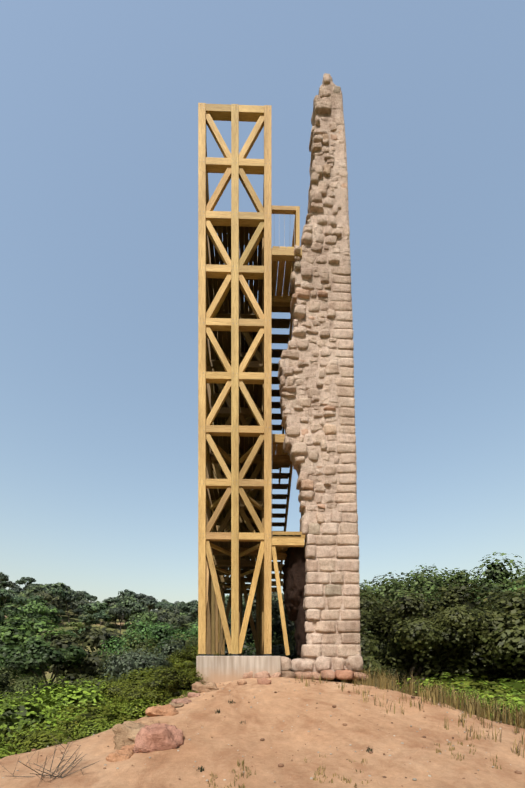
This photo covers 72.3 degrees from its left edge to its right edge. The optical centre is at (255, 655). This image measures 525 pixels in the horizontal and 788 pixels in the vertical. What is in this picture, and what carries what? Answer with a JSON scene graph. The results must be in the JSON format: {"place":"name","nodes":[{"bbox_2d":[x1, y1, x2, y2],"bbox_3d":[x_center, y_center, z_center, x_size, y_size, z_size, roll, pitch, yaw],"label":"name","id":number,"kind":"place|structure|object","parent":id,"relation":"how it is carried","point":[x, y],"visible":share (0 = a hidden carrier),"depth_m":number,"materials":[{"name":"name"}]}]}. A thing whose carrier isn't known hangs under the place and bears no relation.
{"place":"outdoors","nodes":[
{"label":"outdoors","id":0,"kind":"place"},
{"bbox_2d":[0,593,524,787],"bbox_3d":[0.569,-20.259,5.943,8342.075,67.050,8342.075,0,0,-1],"label":"terrain","id":1,"kind":"structure","parent":0,"point":[217,755],"depth_m":5.28,"materials":[{"name":"red soil"}]},
{"bbox_2d":[0,589,8,605],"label":"oak tree","id":2,"kind":"object","parent":1,"relation":"on","point":[3,597],"visible":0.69,"depth_m":114.55,"materials":[{"name":"green plant"}]},
{"bbox_2d":[0,572,8,581],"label":"pine tree","id":3,"kind":"object","parent":1,"relation":"on","point":[3,577],"visible":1,"depth_m":146.04,"materials":[{"name":"green plant"}]},
{"bbox_2d":[0,581,10,587],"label":"pine tree","id":4,"kind":"object","parent":1,"relation":"on","point":[5,583],"visible":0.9,"depth_m":159.42,"materials":[{"name":"green plant"}]},
{"bbox_2d":[0,592,13,613],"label":"pine tree","id":5,"kind":"object","parent":1,"relation":"on","point":[7,595],"visible":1,"depth_m":111.70,"materials":[{"name":"green plant"}]},
{"bbox_2d":[0,736,21,758],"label":"shrub","id":6,"kind":"object","parent":1,"relation":"on","point":[8,745],"depth_m":6.29,"materials":[{"name":"green plant"}]},
{"bbox_2d":[6,581,15,589],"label":"oak tree","id":7,"kind":"object","parent":1,"relation":"on","point":[12,585],"visible":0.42,"depth_m":177.41,"materials":[{"name":"green plant"}]},
{"bbox_2d":[7,590,18,603],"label":"oak tree","id":8,"kind":"object","parent":1,"relation":"on","point":[11,592],"visible":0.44,"depth_m":120.91,"materials":[{"name":"green plant"}]},
{"bbox_2d":[0,646,32,679],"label":"pine tree","id":9,"kind":"object","parent":1,"relation":"on","point":[10,662],"visible":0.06,"depth_m":37.19,"materials":[{"name":"green plant"}]},
{"bbox_2d":[9,586,23,606],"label":"pine tree","id":10,"kind":"object","parent":1,"relation":"on","point":[17,588],"visible":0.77,"depth_m":135.06,"materials":[{"name":"green plant"}]},
{"bbox_2d":[0,603,38,646],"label":"oak tree","id":11,"kind":"object","parent":1,"relation":"on","point":[7,608],"visible":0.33,"depth_m":71.78,"materials":[{"name":"green plant"}]},
{"bbox_2d":[16,577,35,585],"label":"pine tree","id":12,"kind":"object","parent":1,"relation":"on","point":[24,580],"visible":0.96,"depth_m":156.25,"materials":[{"name":"green plant"}]},
{"bbox_2d":[0,666,52,708],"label":"shrub","id":13,"kind":"object","parent":1,"relation":"on","point":[5,676],"visible":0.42,"depth_m":29.25,"materials":[{"name":"green plant"}]},
{"bbox_2d":[11,594,44,604],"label":"pine tree","id":14,"kind":"object","parent":1,"relation":"on","point":[19,600],"visible":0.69,"depth_m":94.83,"materials":[{"name":"green plant"}]},
{"bbox_2d":[23,582,33,590],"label":"oak tree","id":15,"kind":"object","parent":1,"relation":"on","point":[28,584],"visible":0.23,"depth_m":157.08,"materials":[{"name":"green plant"}]},
{"bbox_2d":[13,674,46,688],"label":"shrub","id":16,"kind":"object","parent":1,"relation":"on","point":[42,676],"visible":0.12,"depth_m":61.55,"materials":[{"name":"green plant"}]},
{"bbox_2d":[6,599,62,635],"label":"oak tree","id":17,"kind":"object","parent":1,"relation":"on","point":[34,609],"visible":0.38,"depth_m":81.68,"materials":[{"name":"green plant"}]},
{"bbox_2d":[16,645,52,682],"bbox_3d":[-37.133,2.097,59.074,8.138,9.554,6.797,0,0,7],"label":"oak tree","id":18,"kind":"object","parent":1,"relation":"on","point":[45,669],"visible":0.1,"depth_m":58.06,"materials":[{"name":"green plant"}]},
{"bbox_2d":[22,584,49,596],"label":"oak tree","id":19,"kind":"object","parent":1,"relation":"on","point":[35,589],"visible":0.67,"depth_m":124.91,"materials":[{"name":"green plant"}]},
{"bbox_2d":[0,617,72,694],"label":"oak tree","id":20,"kind":"object","parent":1,"relation":"on","point":[17,631],"visible":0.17,"depth_m":55.98,"materials":[{"name":"green plant"}]},
{"bbox_2d":[0,724,73,758],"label":"shrub","id":21,"kind":"object","parent":1,"relation":"on","point":[2,754],"visible":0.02,"depth_m":6.60,"materials":[{"name":"green plant"}]},
{"bbox_2d":[0,637,88,688],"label":"pine tree","id":22,"kind":"object","parent":1,"relation":"on","point":[49,655],"visible":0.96,"depth_m":37.03,"materials":[{"name":"green plant"}]},
{"bbox_2d":[27,590,64,617],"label":"oak tree","id":23,"kind":"object","parent":1,"relation":"on","point":[56,603],"visible":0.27,"depth_m":99.38,"materials":[{"name":"green plant"}]},
{"bbox_2d":[4,734,98,787],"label":"dry twigs","id":24,"kind":"object","parent":1,"relation":"on","point":[58,776],"visible":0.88,"depth_m":4.50,"materials":[{"name":"brown plant"}]},
{"bbox_2d":[41,587,68,622],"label":"pine tree","id":25,"kind":"object","parent":1,"relation":"on","point":[62,594],"visible":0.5,"depth_m":107.36,"materials":[{"name":"green plant"}]},
{"bbox_2d":[45,605,64,628],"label":"pine tree","id":26,"kind":"object","parent":1,"relation":"on","point":[61,613],"visible":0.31,"depth_m":91.20,"materials":[{"name":"green plant"}]},
{"bbox_2d":[22,705,90,735],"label":"shrub","id":27,"kind":"object","parent":1,"relation":"on","point":[53,717],"depth_m":8.31,"materials":[{"name":"green plant"}]},
{"bbox_2d":[0,676,121,745],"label":"shrub","id":28,"kind":"object","parent":1,"relation":"on","point":[13,714],"visible":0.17,"depth_m":8.78,"materials":[{"name":"green plant"}]},
{"bbox_2d":[43,582,79,598],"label":"oak tree","id":29,"kind":"object","parent":1,"relation":"on","point":[56,585],"visible":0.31,"depth_m":134.28,"materials":[{"name":"green plant"}]},
{"bbox_2d":[57,593,73,616],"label":"oak tree","id":30,"kind":"object","parent":1,"relation":"on","point":[70,606],"visible":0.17,"depth_m":118.81,"materials":[{"name":"green plant"}]},
{"bbox_2d":[56,594,75,622],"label":"pine tree","id":31,"kind":"object","parent":1,"relation":"on","point":[68,598],"visible":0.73,"depth_m":110.57,"materials":[{"name":"green plant"}]},
{"bbox_2d":[0,699,138,753],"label":"shrub","id":32,"kind":"object","parent":1,"relation":"on","point":[89,714],"visible":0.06,"depth_m":7.19,"materials":[{"name":"green plant"}]},
{"bbox_2d":[64,622,85,629],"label":"tree","id":33,"kind":"object","parent":1,"relation":"on","point":[77,624],"visible":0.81,"depth_m":98.90,"materials":[{"name":"green plant"}]},
{"bbox_2d":[71,607,84,622],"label":"pine tree","id":34,"kind":"object","parent":1,"relation":"on","point":[79,611],"visible":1,"depth_m":103.08,"materials":[{"name":"green plant"}]},
{"bbox_2d":[50,666,107,709],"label":"shrub","id":35,"kind":"object","parent":1,"relation":"on","point":[70,679],"visible":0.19,"depth_m":39.22,"materials":[{"name":"green plant"}]},
{"bbox_2d":[71,599,88,608],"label":"oak tree","id":36,"kind":"object","parent":1,"relation":"on","point":[83,602],"visible":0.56,"depth_m":122.51,"materials":[{"name":"green plant"}]},
{"bbox_2d":[70,626,89,648],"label":"pine tree","id":37,"kind":"object","parent":1,"relation":"on","point":[79,631],"visible":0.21,"depth_m":79.68,"materials":[{"name":"green plant"}]},
{"bbox_2d":[75,595,85,602],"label":"oak tree","id":38,"kind":"object","parent":1,"relation":"on","point":[80,598],"visible":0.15,"depth_m":149.00,"materials":[{"name":"green plant"}]},
{"bbox_2d":[75,591,86,597],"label":"oak tree","id":39,"kind":"object","parent":1,"relation":"on","point":[81,594],"visible":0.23,"depth_m":156.14,"materials":[{"name":"green plant"}]},
{"bbox_2d":[35,625,132,683],"bbox_3d":[-21.995,2.441,47.955,15.550,13.379,12.534,0,0,30],"label":"oak tree","id":40,"kind":"object","parent":1,"relation":"on","point":[92,637],"visible":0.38,"depth_m":46.00,"materials":[{"name":"green plant"}]},
{"bbox_2d":[78,603,92,620],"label":"oak tree","id":41,"kind":"object","parent":1,"relation":"on","point":[82,607],"visible":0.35,"depth_m":115.69,"materials":[{"name":"green plant"}]},
{"bbox_2d":[78,611,99,627],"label":"oak tree","id":42,"kind":"object","parent":1,"relation":"on","point":[88,618],"visible":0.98,"depth_m":100.38,"materials":[{"name":"green plant"}]},
{"bbox_2d":[85,594,92,599],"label":"pine tree","id":43,"kind":"object","parent":1,"relation":"on","point":[88,596],"visible":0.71,"depth_m":162.53,"materials":[{"name":"green plant"}]},
{"bbox_2d":[85,603,109,619],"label":"oak tree","id":44,"kind":"object","parent":1,"relation":"on","point":[95,608],"visible":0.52,"depth_m":114.63,"materials":[{"name":"green plant"}]},
{"bbox_2d":[94,613,109,628],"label":"pine tree","id":45,"kind":"object","parent":1,"relation":"on","point":[105,617],"visible":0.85,"depth_m":105.32,"materials":[{"name":"green plant"}]},
{"bbox_2d":[101,597,120,603],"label":"pine tree","id":46,"kind":"object","parent":1,"relation":"on","point":[112,600],"visible":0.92,"depth_m":159.40,"materials":[{"name":"green plant"}]},
{"bbox_2d":[105,603,127,628],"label":"oak tree","id":47,"kind":"object","parent":1,"relation":"on","point":[113,618],"visible":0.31,"depth_m":113.97,"materials":[{"name":"green plant"}]},
{"bbox_2d":[66,695,167,739],"bbox_3d":[-2.282,1.678,7.251,2.895,1.768,2.354,-1,6,-5],"label":"shrub","id":48,"kind":"object","parent":1,"relation":"on","point":[88,729],"visible":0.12,"depth_m":6.88,"materials":[{"name":"green plant"}]},
{"bbox_2d":[109,605,130,636],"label":"pine tree","id":49,"kind":"object","parent":1,"relation":"on","point":[117,611],"visible":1,"depth_m":101.84,"materials":[{"name":"green plant"}]},
{"bbox_2d":[118,589,135,597],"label":"pine tree","id":50,"kind":"object","parent":1,"relation":"on","point":[126,593],"visible":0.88,"depth_m":146.71,"materials":[{"name":"green plant"}]},
{"bbox_2d":[117,606,136,627],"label":"oak tree","id":51,"kind":"object","parent":1,"relation":"on","point":[128,617],"visible":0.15,"depth_m":118.73,"materials":[{"name":"green plant"}]},
{"bbox_2d":[117,595,142,603],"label":"oak tree","id":52,"kind":"object","parent":1,"relation":"on","point":[123,597],"visible":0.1,"depth_m":163.10,"materials":[{"name":"green plant"}]},
{"bbox_2d":[116,596,147,623],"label":"oak tree","id":53,"kind":"object","parent":1,"relation":"on","point":[133,605],"visible":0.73,"depth_m":116.57,"materials":[{"name":"green plant"}]},
{"bbox_2d":[123,614,149,640],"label":"oak tree","id":54,"kind":"object","parent":1,"relation":"on","point":[128,624],"visible":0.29,"depth_m":92.53,"materials":[{"name":"green plant"}]},
{"bbox_2d":[135,593,146,603],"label":"pine tree","id":55,"kind":"object","parent":1,"relation":"on","point":[140,596],"visible":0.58,"depth_m":162.13,"materials":[{"name":"green plant"}]},
{"bbox_2d":[98,636,187,684],"bbox_3d":[-5.360,2.947,19.576,6.313,8.158,6.718,-1,5,-33],"label":"bush","id":56,"kind":"object","parent":1,"relation":"on","point":[119,665],"visible":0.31,"depth_m":17.78,"materials":[{"name":"green plant"}]},
{"bbox_2d":[130,611,158,631],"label":"oak tree","id":57,"kind":"object","parent":1,"relation":"on","point":[147,616],"visible":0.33,"depth_m":101.63,"materials":[{"name":"green plant"}]},
{"bbox_2d":[139,599,156,612],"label":"pine tree","id":58,"kind":"object","parent":1,"relation":"on","point":[148,602],"visible":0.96,"depth_m":152.04,"materials":[{"name":"green plant"}]},
{"bbox_2d":[141,598,154,610],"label":"oak tree","id":59,"kind":"object","parent":1,"relation":"on","point":[146,606],"visible":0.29,"depth_m":159.56,"materials":[{"name":"green plant"}]},
{"bbox_2d":[143,596,156,611],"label":"pine tree","id":60,"kind":"object","parent":1,"relation":"on","point":[151,598],"visible":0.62,"depth_m":156.11,"materials":[{"name":"green plant"}]},
{"bbox_2d":[95,665,205,723],"bbox_3d":[-2.235,1.052,8.353,2.527,1.680,2.822,-5,-2,37],"label":"shrub","id":61,"kind":"object","parent":1,"relation":"on","point":[154,689],"visible":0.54,"depth_m":7.62,"materials":[{"name":"green plant"}]},
{"bbox_2d":[91,633,226,686],"bbox_3d":[-5.337,3.700,24.599,9.277,10.638,11.339,0,0,14],"label":"bush","id":62,"kind":"object","parent":1,"relation":"on","point":[145,645],"visible":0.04,"depth_m":22.73,"materials":[{"name":"green plant"}]},
{"bbox_2d":[155,602,166,609],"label":"pine tree","id":63,"kind":"object","parent":1,"relation":"on","point":[159,604],"visible":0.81,"depth_m":151.14,"materials":[{"name":"green plant"}]},
{"bbox_2d":[155,609,171,622],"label":"oak tree","id":64,"kind":"object","parent":1,"relation":"on","point":[158,612],"visible":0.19,"depth_m":113.71,"materials":[{"name":"green plant"}]},
{"bbox_2d":[144,680,184,696],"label":"shrub","id":65,"kind":"object","parent":1,"relation":"on","point":[178,693],"visible":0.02,"depth_m":9.83,"materials":[{"name":"green plant"}]},
{"bbox_2d":[164,605,172,611],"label":"pine tree","id":66,"kind":"object","parent":1,"relation":"on","point":[168,607],"visible":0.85,"depth_m":125.56,"materials":[{"name":"green plant"}]},
{"bbox_2d":[98,619,248,664],"bbox_3d":[-5.911,3.108,29.869,12.755,12.514,10.783,0,0,-36],"label":"bush","id":67,"kind":"object","parent":1,"relation":"on","point":[162,632],"visible":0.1,"depth_m":27.64,"materials":[{"name":"green plant"}]},
{"bbox_2d":[155,609,191,632],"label":"oak tree","id":68,"kind":"object","parent":1,"relation":"on","point":[180,621],"visible":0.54,"depth_m":100.44,"materials":[{"name":"green plant"}]},
{"bbox_2d":[162,623,197,640],"bbox_3d":[-10.321,1.938,61.031,18.628,15.740,13.424,-4,-6,24],"label":"oak tree","id":69,"kind":"object","parent":1,"relation":"on","point":[189,627],"depth_m":62.57,"materials":[{"name":"green plant"}]},
{"bbox_2d":[170,611,192,626],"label":"oak tree","id":70,"kind":"object","parent":1,"relation":"on","point":[185,614],"depth_m":111.48,"materials":[{"name":"green plant"}]},
{"bbox_2d":[178,602,197,620],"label":"pine tree","id":71,"kind":"object","parent":1,"relation":"on","point":[192,607],"visible":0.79,"depth_m":106.56,"materials":[{"name":"green plant"}]},
{"bbox_2d":[106,678,270,761],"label":"rocks","id":72,"kind":"object","parent":1,"relation":"on","point":[130,738],"visible":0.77,"depth_m":5.26,"materials":[{"name":"stone"}]},
{"bbox_2d":[186,617,197,629],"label":"oak tree","id":73,"kind":"object","parent":1,"relation":"on","point":[192,623],"visible":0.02,"depth_m":92.91,"materials":[{"name":"green plant"}]},
{"bbox_2d":[166,645,224,671],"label":"shrub","id":74,"kind":"object","parent":1,"relation":"on","point":[184,660],"visible":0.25,"depth_m":12.49,"materials":[{"name":"green plant"}]},
{"bbox_2d":[180,628,255,655],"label":"bush","id":75,"kind":"object","parent":1,"relation":"on","point":[252,641],"visible":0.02,"depth_m":31.95,"materials":[{"name":"green plant"}]},
{"bbox_2d":[196,656,280,684],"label":"concrete plinth","id":76,"kind":"structure","parent":1,"relation":"on","point":[217,669],"depth_m":8.70,"materials":[{"name":"beige concrete"}]},
{"bbox_2d":[198,103,304,654],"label":"timber tower","id":77,"kind":"structure","parent":76,"relation":"on","point":[237,367],"depth_m":8.88,"materials":[{"name":"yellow wood"}]},
{"bbox_2d":[200,104,295,655],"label":"tower steel fittings","id":78,"kind":"object","parent":77,"relation":"attached to","point":[236,480],"visible":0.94,"depth_m":8.95,"materials":[{"name":"grey"}]},
{"bbox_2d":[242,595,245,610],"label":"oak tree","id":79,"kind":"object","parent":1,"relation":"on","point":[243,608],"visible":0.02,"depth_m":118.03,"materials":[{"name":"green plant"}]},
{"bbox_2d":[243,636,272,653],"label":"bush","id":80,"kind":"object","parent":1,"relation":"on","point":[252,648],"depth_m":32.03,"materials":[{"name":"green plant"}]},
{"bbox_2d":[225,593,295,660],"bbox_3d":[2.156,2.265,25.023,13.174,13.925,10.596,2,0,-3],"label":"olive tree","id":81,"kind":"object","parent":1,"relation":"on","point":[277,626],"visible":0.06,"depth_m":24.79,"materials":[{"name":"green plant"}]},
{"bbox_2d":[2,681,524,787],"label":"scattered pebbles","id":82,"kind":"object","parent":1,"relation":"on","point":[371,752],"visible":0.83,"depth_m":5.45,"materials":[{"name":"brown stone"}]},
{"bbox_2d":[254,633,288,655],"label":"bush","id":83,"kind":"object","parent":1,"relation":"on","point":[274,642],"depth_m":26.62,"materials":[{"name":"green plant"}]},
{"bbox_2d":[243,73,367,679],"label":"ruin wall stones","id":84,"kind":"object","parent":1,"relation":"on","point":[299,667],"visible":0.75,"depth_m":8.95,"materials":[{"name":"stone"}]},
{"bbox_2d":[282,78,359,672],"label":"ruin wall","id":85,"kind":"structure","parent":1,"relation":"on","point":[294,576],"depth_m":8.98,"materials":[{"name":"stone"}]},
{"bbox_2d":[270,624,390,660],"bbox_3d":[5.247,2.365,23.821,9.158,11.362,9.224,0,0,-18],"label":"bush","id":86,"kind":"object","parent":1,"relation":"on","point":[292,643],"visible":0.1,"depth_m":20.86,"materials":[{"name":"green plant"}]},
{"bbox_2d":[291,576,402,658],"bbox_3d":[8.847,1.400,28.904,12.897,15.078,16.861,0,0,-10],"label":"oak tree","id":87,"kind":"object","parent":1,"relation":"on","point":[372,591],"visible":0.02,"depth_m":26.95,"materials":[{"name":"green plant"}]},
{"bbox_2d":[196,668,524,787],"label":"dry grass tufts","id":88,"kind":"object","parent":1,"relation":"on","point":[437,695],"visible":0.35,"depth_m":7.01,"materials":[{"name":"beige plant"}]},
{"bbox_2d":[360,567,490,674],"bbox_3d":[11.036,0.801,25.215,16.033,13.696,10.897,6,6,8],"label":"oak tree","id":89,"kind":"object","parent":1,"relation":"on","point":[461,577],"visible":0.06,"depth_m":22.35,"materials":[{"name":"green plant"}]},
{"bbox_2d":[360,587,519,688],"bbox_3d":[6.011,0.749,15.658,9.058,7.340,6.907,-1,3,24],"label":"oak tree","id":90,"kind":"object","parent":1,"relation":"on","point":[376,618],"visible":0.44,"depth_m":13.85,"materials":[{"name":"green plant"}]},
{"bbox_2d":[371,579,524,682],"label":"oak tree","id":91,"kind":"object","parent":1,"relation":"on","point":[516,606],"visible":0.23,"depth_m":13.95,"materials":[{"name":"green plant"}]},
{"bbox_2d":[377,590,524,683],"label":"oak tree","id":92,"kind":"object","parent":1,"relation":"on","point":[432,652],"visible":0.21,"depth_m":13.90,"materials":[{"name":"green plant"}]},
{"bbox_2d":[420,672,484,683],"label":"shrub","id":93,"kind":"object","parent":1,"relation":"on","point":[476,680],"depth_m":14.06,"materials":[{"name":"green plant"}]},
{"bbox_2d":[389,552,524,606],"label":"oak tree","id":94,"kind":"object","parent":1,"relation":"on","point":[495,573],"visible":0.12,"depth_m":20.03,"materials":[{"name":"green plant"}]},
{"bbox_2d":[395,672,524,706],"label":"shrub","id":95,"kind":"object","parent":1,"relation":"on","point":[516,685],"visible":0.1,"depth_m":10.63,"materials":[{"name":"green plant"}]},
{"bbox_2d":[397,577,524,678],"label":"oak tree","id":96,"kind":"object","parent":1,"relation":"on","point":[515,588],"visible":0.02,"depth_m":15.86,"materials":[{"name":"green plant"}]},
{"bbox_2d":[415,678,524,720],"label":"shrub","id":97,"kind":"object","parent":1,"relation":"on","point":[494,698],"visible":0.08,"depth_m":10.04,"materials":[{"name":"green plant"}]},
{"bbox_2d":[420,591,524,685],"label":"oak tree","id":98,"kind":"object","parent":1,"relation":"on","point":[515,641],"visible":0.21,"depth_m":13.40,"materials":[{"name":"green plant"}]},
{"bbox_2d":[437,675,524,706],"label":"shrub","id":99,"kind":"object","parent":1,"relation":"on","point":[478,685],"visible":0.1,"depth_m":10.48,"materials":[{"name":"green plant"}]},
{"bbox_2d":[445,688,523,723],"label":"shrub","id":100,"kind":"object","parent":1,"relation":"on","point":[501,707],"visible":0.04,"depth_m":8.47,"materials":[{"name":"green plant"}]},
{"bbox_2d":[476,597,521,682],"bbox_3d":[12.496,2.224,17.422,8.632,10.344,9.082,0,1,-8],"label":"oak tree","id":101,"kind":"object","parent":1,"relation":"on","point":[489,609],"depth_m":16.11,"materials":[{"name":"green plant"}]},
{"bbox_2d":[0,0,524,610],"label":"sky","id":102,"kind":"structure","parent":0,"point":[99,99],"materials":[{"name":"blue"}]},
{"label":"shrub","id":103,"kind":"object","parent":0,"visible":0},
{"bbox_2d":[27,693,166,733],"bbox_3d":[-3.008,2.894,9.149,5.719,4.059,4.674,0,-4,3],"label":"shrub","id":104,"kind":"object","parent":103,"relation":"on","point":[77,708],"depth_m":8.15,"materials":[{"name":"green plant"}]},
{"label":"fine shrub","id":105,"kind":"object","parent":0,"visible":0},
{"bbox_2d":[3,715,92,754],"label":"shrub","id":106,"kind":"object","parent":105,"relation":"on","point":[43,740],"visible":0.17,"depth_m":6.19,"materials":[{"name":"green plant"}]},
{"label":"fine shrub","id":107,"kind":"object","parent":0,"visible":0},
{"bbox_2d":[50,666,185,710],"bbox_3d":[-3.550,2.221,11.283,5.379,3.741,5.402,0,3,41],"label":"shrub","id":108,"kind":"object","parent":107,"relation":"on","point":[98,683],"depth_m":10.30,"materials":[{"name":"green plant"}]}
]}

